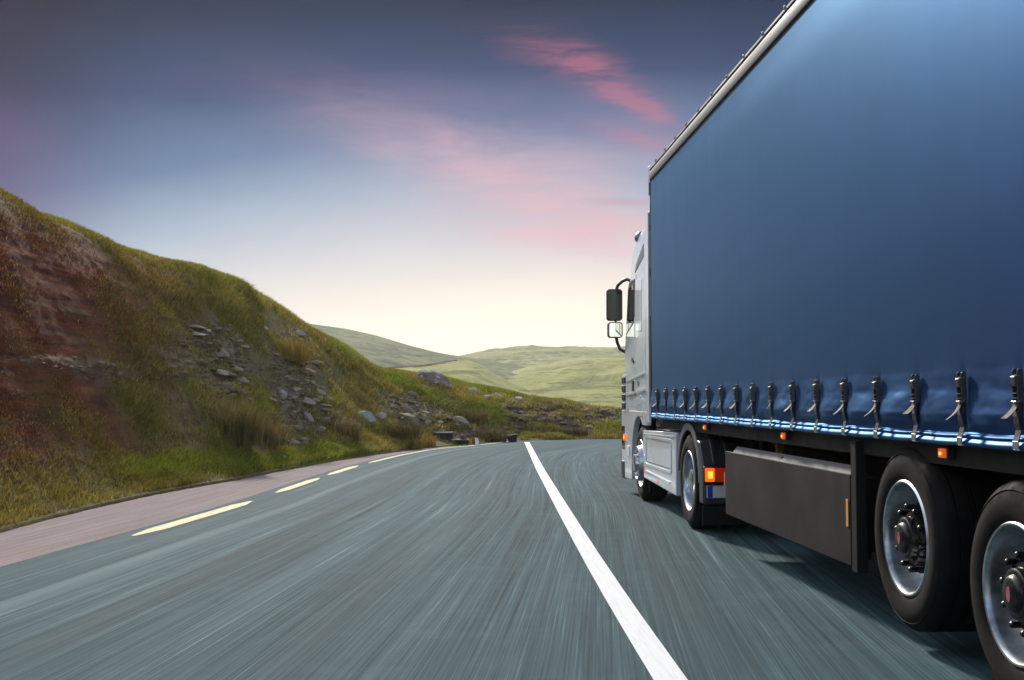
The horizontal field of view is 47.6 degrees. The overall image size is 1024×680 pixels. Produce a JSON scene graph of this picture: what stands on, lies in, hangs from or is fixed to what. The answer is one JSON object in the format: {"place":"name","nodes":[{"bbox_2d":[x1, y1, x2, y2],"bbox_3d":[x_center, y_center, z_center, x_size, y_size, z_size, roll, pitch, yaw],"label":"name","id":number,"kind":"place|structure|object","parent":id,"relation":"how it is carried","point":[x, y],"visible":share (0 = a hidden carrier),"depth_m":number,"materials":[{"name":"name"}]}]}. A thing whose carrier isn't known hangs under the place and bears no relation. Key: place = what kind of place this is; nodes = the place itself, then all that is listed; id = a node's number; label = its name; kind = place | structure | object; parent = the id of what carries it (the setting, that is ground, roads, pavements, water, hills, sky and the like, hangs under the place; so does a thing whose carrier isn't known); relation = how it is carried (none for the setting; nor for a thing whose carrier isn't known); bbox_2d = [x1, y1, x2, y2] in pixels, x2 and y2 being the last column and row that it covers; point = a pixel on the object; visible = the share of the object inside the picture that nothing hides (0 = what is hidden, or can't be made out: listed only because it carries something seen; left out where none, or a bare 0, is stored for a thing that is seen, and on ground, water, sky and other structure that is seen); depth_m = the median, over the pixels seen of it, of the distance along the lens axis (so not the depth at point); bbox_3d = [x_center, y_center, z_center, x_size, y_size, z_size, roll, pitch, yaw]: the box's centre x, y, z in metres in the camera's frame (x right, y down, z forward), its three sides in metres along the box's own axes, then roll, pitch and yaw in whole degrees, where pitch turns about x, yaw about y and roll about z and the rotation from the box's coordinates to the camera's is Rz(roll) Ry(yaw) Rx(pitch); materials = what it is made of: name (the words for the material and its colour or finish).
{"place":"outdoors","nodes":[
{"label":"outdoors","id":0,"kind":"place"},
{"bbox_2d":[0,446,454,566],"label":"shoulder","id":1,"kind":"object","parent":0,"point":[47,536],"visible":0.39,"depth_m":14.10,"materials":[{"name":"asphalt"}]},
{"bbox_2d":[451,439,468,444],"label":"stone slab","id":2,"kind":"structure","parent":1,"relation":"on","point":[462,441],"depth_m":35.40,"materials":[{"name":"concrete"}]},
{"bbox_2d":[0,185,622,532],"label":"hillside","id":3,"kind":"structure","parent":0,"point":[39,376],"depth_m":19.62,"materials":[{"name":"green plant"}]},
{"bbox_2d":[189,325,205,329],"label":"rock","id":4,"kind":"object","parent":3,"relation":"on","point":[197,327],"visible":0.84,"depth_m":25.10,"materials":[{"name":"grey stone"}]},
{"bbox_2d":[191,331,205,336],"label":"rock","id":5,"kind":"object","parent":3,"relation":"on","point":[197,334],"visible":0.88,"depth_m":24.80,"materials":[{"name":"stone"}]},
{"bbox_2d":[198,359,204,365],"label":"rock","id":6,"kind":"object","parent":3,"relation":"on","point":[201,362],"visible":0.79,"depth_m":23.88,"materials":[{"name":"grey stone"}]},
{"bbox_2d":[212,327,221,331],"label":"rock","id":7,"kind":"object","parent":3,"relation":"on","point":[215,329],"visible":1,"depth_m":26.13,"materials":[{"name":"grey stone"}]},
{"bbox_2d":[213,352,225,357],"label":"rock","id":8,"kind":"object","parent":3,"relation":"on","point":[220,355],"visible":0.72,"depth_m":25.14,"materials":[{"name":"grey stone"}]},
{"bbox_2d":[214,369,228,375],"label":"rock","id":9,"kind":"object","parent":3,"relation":"on","point":[220,372],"visible":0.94,"depth_m":24.39,"materials":[{"name":"stone"}]},
{"bbox_2d":[219,347,229,356],"bbox_3d":[-6.401,0.299,25.706,0.324,0.208,0.278,29,8,0],"label":"rock","id":10,"kind":"object","parent":3,"relation":"on","point":[224,352],"visible":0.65,"depth_m":25.65,"materials":[{"name":"stone"}]},
{"bbox_2d":[220,382,231,386],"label":"rock","id":11,"kind":"object","parent":3,"relation":"on","point":[226,383],"visible":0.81,"depth_m":24.15,"materials":[{"name":"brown stone"}]},
{"bbox_2d":[232,366,243,371],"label":"rock","id":12,"kind":"object","parent":3,"relation":"on","point":[239,369],"visible":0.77,"depth_m":25.67,"materials":[{"name":"stone"}]},
{"bbox_2d":[199,393,285,445],"bbox_3d":[-5.262,1.517,22.541,2.025,1.043,2.112,3,-4,-44],"label":"rush clump","id":13,"kind":"object","parent":3,"relation":"on","point":[245,427],"visible":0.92,"depth_m":22.33,"materials":[{"name":"green plant"}]},
{"bbox_2d":[236,376,248,382],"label":"rock","id":14,"kind":"object","parent":3,"relation":"on","point":[243,380],"visible":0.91,"depth_m":25.34,"materials":[{"name":"stone"}]},
{"bbox_2d":[259,417,295,445],"bbox_3d":[-5.134,1.887,24.214,1.518,0.636,1.283,1,-3,-24],"label":"rush clump","id":15,"kind":"object","parent":3,"relation":"on","point":[272,432],"visible":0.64,"depth_m":24.12,"materials":[{"name":"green plant"}]},
{"bbox_2d":[280,390,286,398],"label":"rock","id":16,"kind":"object","parent":3,"relation":"on","point":[283,392],"visible":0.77,"depth_m":27.36,"materials":[{"name":"grey stone"}]},
{"bbox_2d":[290,438,299,444],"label":"rock","id":17,"kind":"object","parent":3,"relation":"on","point":[294,441],"visible":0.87,"depth_m":25.50,"materials":[{"name":"stone"}]},
{"bbox_2d":[291,387,302,391],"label":"rock","id":18,"kind":"object","parent":3,"relation":"on","point":[294,389],"visible":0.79,"depth_m":28.79,"materials":[{"name":"stone"}]},
{"bbox_2d":[271,335,324,361],"bbox_3d":[-5.726,0.205,30.270,1.949,0.715,2.305,0,-3,-3],"label":"rush clump","id":19,"kind":"object","parent":3,"relation":"on","point":[294,353],"visible":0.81,"depth_m":29.83,"materials":[{"name":"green plant"}]},
{"bbox_2d":[294,425,302,430],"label":"rock","id":20,"kind":"object","parent":3,"relation":"on","point":[299,427],"visible":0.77,"depth_m":26.58,"materials":[{"name":"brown stone"}]},
{"bbox_2d":[296,330,305,335],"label":"rock","id":21,"kind":"object","parent":3,"relation":"on","point":[300,332],"visible":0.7,"depth_m":33.58,"materials":[{"name":"stone"}]},
{"bbox_2d":[302,397,315,405],"bbox_3d":[-5.195,1.547,29.082,0.528,0.234,0.437,-2,-4,39],"label":"rock","id":22,"kind":"object","parent":3,"relation":"on","point":[308,401],"visible":0.72,"depth_m":28.95,"materials":[{"name":"stone"}]},
{"bbox_2d":[304,412,313,423],"bbox_3d":[-4.969,1.900,28.269,0.290,0.302,0.303,1,-3,-10],"label":"rock","id":23,"kind":"object","parent":3,"relation":"on","point":[308,416],"visible":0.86,"depth_m":28.18,"materials":[{"name":"stone"}]},
{"bbox_2d":[304,368,315,373],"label":"rock","id":24,"kind":"object","parent":3,"relation":"on","point":[310,371],"visible":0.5,"depth_m":31.02,"materials":[{"name":"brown stone"}]},
{"bbox_2d":[312,360,321,366],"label":"rock","id":25,"kind":"object","parent":3,"relation":"on","point":[317,363],"visible":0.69,"depth_m":32.72,"materials":[{"name":"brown stone"}]},
{"bbox_2d":[316,388,325,395],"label":"rock","id":26,"kind":"object","parent":3,"relation":"on","point":[322,392],"visible":0.45,"depth_m":30.97,"materials":[{"name":"stone"}]},
{"bbox_2d":[318,386,325,391],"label":"rock","id":27,"kind":"object","parent":3,"relation":"on","point":[323,388],"visible":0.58,"depth_m":31.21,"materials":[{"name":"grey stone"}]},
{"bbox_2d":[318,404,330,407],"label":"rock","id":28,"kind":"object","parent":3,"relation":"on","point":[325,406],"visible":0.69,"depth_m":30.13,"materials":[{"name":"grey stone"}]},
{"bbox_2d":[320,407,330,412],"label":"rock","id":29,"kind":"object","parent":3,"relation":"on","point":[324,410],"visible":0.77,"depth_m":30.09,"materials":[{"name":"stone"}]},
{"bbox_2d":[31,316,621,444],"bbox_3d":[-5.367,1.107,34.380,10.848,4.181,34.031,-1,-3,23],"label":"rubble","id":30,"kind":"object","parent":3,"relation":"on","point":[188,362],"visible":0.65,"depth_m":29.39,"materials":[{"name":"grey stone"}]},
{"bbox_2d":[323,414,367,440],"bbox_3d":[-4.185,2.211,29.390,1.482,0.676,1.630,0,-3,-3],"label":"rush clump","id":31,"kind":"object","parent":3,"relation":"on","point":[354,431],"visible":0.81,"depth_m":29.24,"materials":[{"name":"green plant"}]},
{"bbox_2d":[357,411,375,422],"bbox_3d":[-4.105,2.173,32.490,0.437,0.393,0.556,-2,-3,31],"label":"rock","id":32,"kind":"object","parent":3,"relation":"on","point":[369,415],"visible":0.64,"depth_m":32.35,"materials":[{"name":"grey stone"}]},
{"bbox_2d":[375,412,385,418],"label":"rock","id":33,"kind":"object","parent":3,"relation":"on","point":[381,414],"visible":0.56,"depth_m":33.87,"materials":[{"name":"grey stone"}]},
{"bbox_2d":[397,402,412,412],"bbox_3d":[-3.365,2.175,36.404,0.497,0.437,0.464,2,-3,-29],"label":"rock","id":34,"kind":"object","parent":3,"relation":"on","point":[406,409],"visible":0.74,"depth_m":36.21,"materials":[{"name":"grey stone"}]},
{"bbox_2d":[371,420,441,441],"bbox_3d":[-3.099,2.570,32.807,2.362,0.677,2.468,0,-3,-3],"label":"rush clump","id":35,"kind":"object","parent":3,"relation":"on","point":[403,431],"visible":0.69,"depth_m":32.64,"materials":[{"name":"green plant"}]},
{"bbox_2d":[399,413,418,425],"bbox_3d":[-3.128,2.441,35.522,0.472,0.421,0.655,-1,-3,17],"label":"rock","id":36,"kind":"object","parent":3,"relation":"on","point":[410,418],"visible":0.81,"depth_m":35.28,"materials":[{"name":"grey stone"}]},
{"bbox_2d":[407,391,416,398],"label":"rock","id":37,"kind":"object","parent":3,"relation":"on","point":[413,394],"visible":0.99,"depth_m":38.26,"materials":[{"name":"grey stone"}]},
{"bbox_2d":[396,436,430,448],"bbox_3d":[-2.951,2.843,32.440,1.442,0.378,1.562,3,-4,-41],"label":"rush clump","id":38,"kind":"object","parent":3,"relation":"on","point":[418,445],"visible":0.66,"depth_m":32.19,"materials":[{"name":"green plant"}]},
{"bbox_2d":[423,420,432,425],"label":"rock","id":39,"kind":"object","parent":3,"relation":"on","point":[428,421],"visible":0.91,"depth_m":36.43,"materials":[{"name":"stone"}]},
{"bbox_2d":[419,433,441,445],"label":"rush clump","id":40,"kind":"object","parent":3,"relation":"on","point":[427,438],"visible":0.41,"depth_m":33.71,"materials":[{"name":"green plant"}]},
{"bbox_2d":[416,370,451,388],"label":"rock","id":41,"kind":"object","parent":3,"relation":"on","point":[434,377],"visible":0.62,"depth_m":41.67,"materials":[{"name":"stone"}]},
{"bbox_2d":[434,432,452,439],"bbox_3d":[-2.171,3.072,36.108,0.679,0.408,0.635,0,-3,-3],"label":"concrete trough","id":42,"kind":"object","parent":3,"relation":"on","point":[447,435],"visible":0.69,"depth_m":35.84,"materials":[{"name":"grey concrete"}]},
{"bbox_2d":[453,416,468,423],"bbox_3d":[-1.709,2.672,38.151,0.537,0.330,0.450,-3,-4,41],"label":"rock","id":43,"kind":"object","parent":3,"relation":"on","point":[457,419],"visible":0.69,"depth_m":38.00,"materials":[{"name":"stone"}]},
{"bbox_2d":[453,407,492,420],"bbox_3d":[-1.395,2.518,39.677,1.762,0.502,1.780,2,-3,-27],"label":"rush clump","id":44,"kind":"object","parent":3,"relation":"on","point":[470,416],"visible":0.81,"depth_m":39.38,"materials":[{"name":"green plant"}]},
{"bbox_2d":[469,387,477,392],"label":"rock","id":45,"kind":"object","parent":3,"relation":"on","point":[474,389],"visible":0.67,"depth_m":42.88,"materials":[{"name":"stone"}]},
{"bbox_2d":[469,429,510,441],"bbox_3d":[-0.617,3.071,37.558,1.670,0.456,1.791,0,-3,-3],"label":"rush clump","id":46,"kind":"object","parent":3,"relation":"on","point":[499,436],"visible":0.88,"depth_m":37.35,"materials":[{"name":"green plant"}]},
{"bbox_2d":[560,426,591,437],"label":"rush clump","id":47,"kind":"object","parent":3,"relation":"on","point":[579,432],"visible":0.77,"depth_m":40.94,"materials":[{"name":"green plant"}]},
{"bbox_2d":[0,0,790,355],"label":"sky","id":48,"kind":"structure","parent":0,"point":[451,177],"materials":[{"name":"blue"}]},
{"bbox_2d":[308,324,524,379],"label":"hill","id":49,"kind":"structure","parent":0,"point":[380,351],"depth_m":415.51,"materials":[{"name":"green plant"}]},
{"bbox_2d":[384,359,457,367],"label":"track","id":50,"kind":"structure","parent":0,"point":[444,362],"depth_m":305.98,"materials":[{"name":"brown stone"}]},
{"bbox_2d":[396,360,536,394],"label":"hill","id":51,"kind":"structure","parent":0,"point":[469,371],"depth_m":255.05,"materials":[{"name":"green plant"}]},
{"bbox_2d":[0,439,996,679],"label":"road","id":52,"kind":"structure","parent":0,"point":[580,559],"depth_m":8.15,"materials":[{"name":"grey asphalt"}]},
{"bbox_2d":[472,438,478,444],"bbox_3d":[-1.102,3.079,35.134,0.224,0.231,0.125,-1,-3,14],"label":"marker post","id":53,"kind":"object","parent":52,"relation":"on","point":[475,441],"visible":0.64,"depth_m":35.09,"materials":[{"name":"white plastic"}]},
{"bbox_2d":[606,211,758,528],"bbox_3d":[3.031,0.198,14.409,2.992,3.799,6.060,0,-3,-3],"label":"truck tractor","id":54,"kind":"object","parent":52,"relation":"on","point":[660,463],"visible":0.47,"depth_m":14.99,"materials":[{"name":"white paint"}]},
{"bbox_2d":[648,0,1023,679],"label":"semi trailer","id":55,"kind":"object","parent":52,"relation":"on","point":[836,246],"visible":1,"depth_m":6.88,"materials":[{"name":"blue fabric"}]},
{"bbox_2d":[506,434,516,441],"bbox_3d":[-0.009,3.204,37.672,0.355,0.306,0.316,0,-3,-3],"label":"concrete stump","id":56,"kind":"object","parent":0,"point":[512,438],"visible":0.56,"depth_m":37.52,"materials":[{"name":"grey concrete"}]},
{"bbox_2d":[460,345,624,366],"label":"hill","id":57,"kind":"structure","parent":0,"point":[528,356],"depth_m":534.41,"materials":[{"name":"green plant"}]},
{"bbox_2d":[507,357,624,407],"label":"hill","id":58,"kind":"structure","parent":0,"point":[596,381],"depth_m":302.72,"materials":[{"name":"green plant"}]}
]}

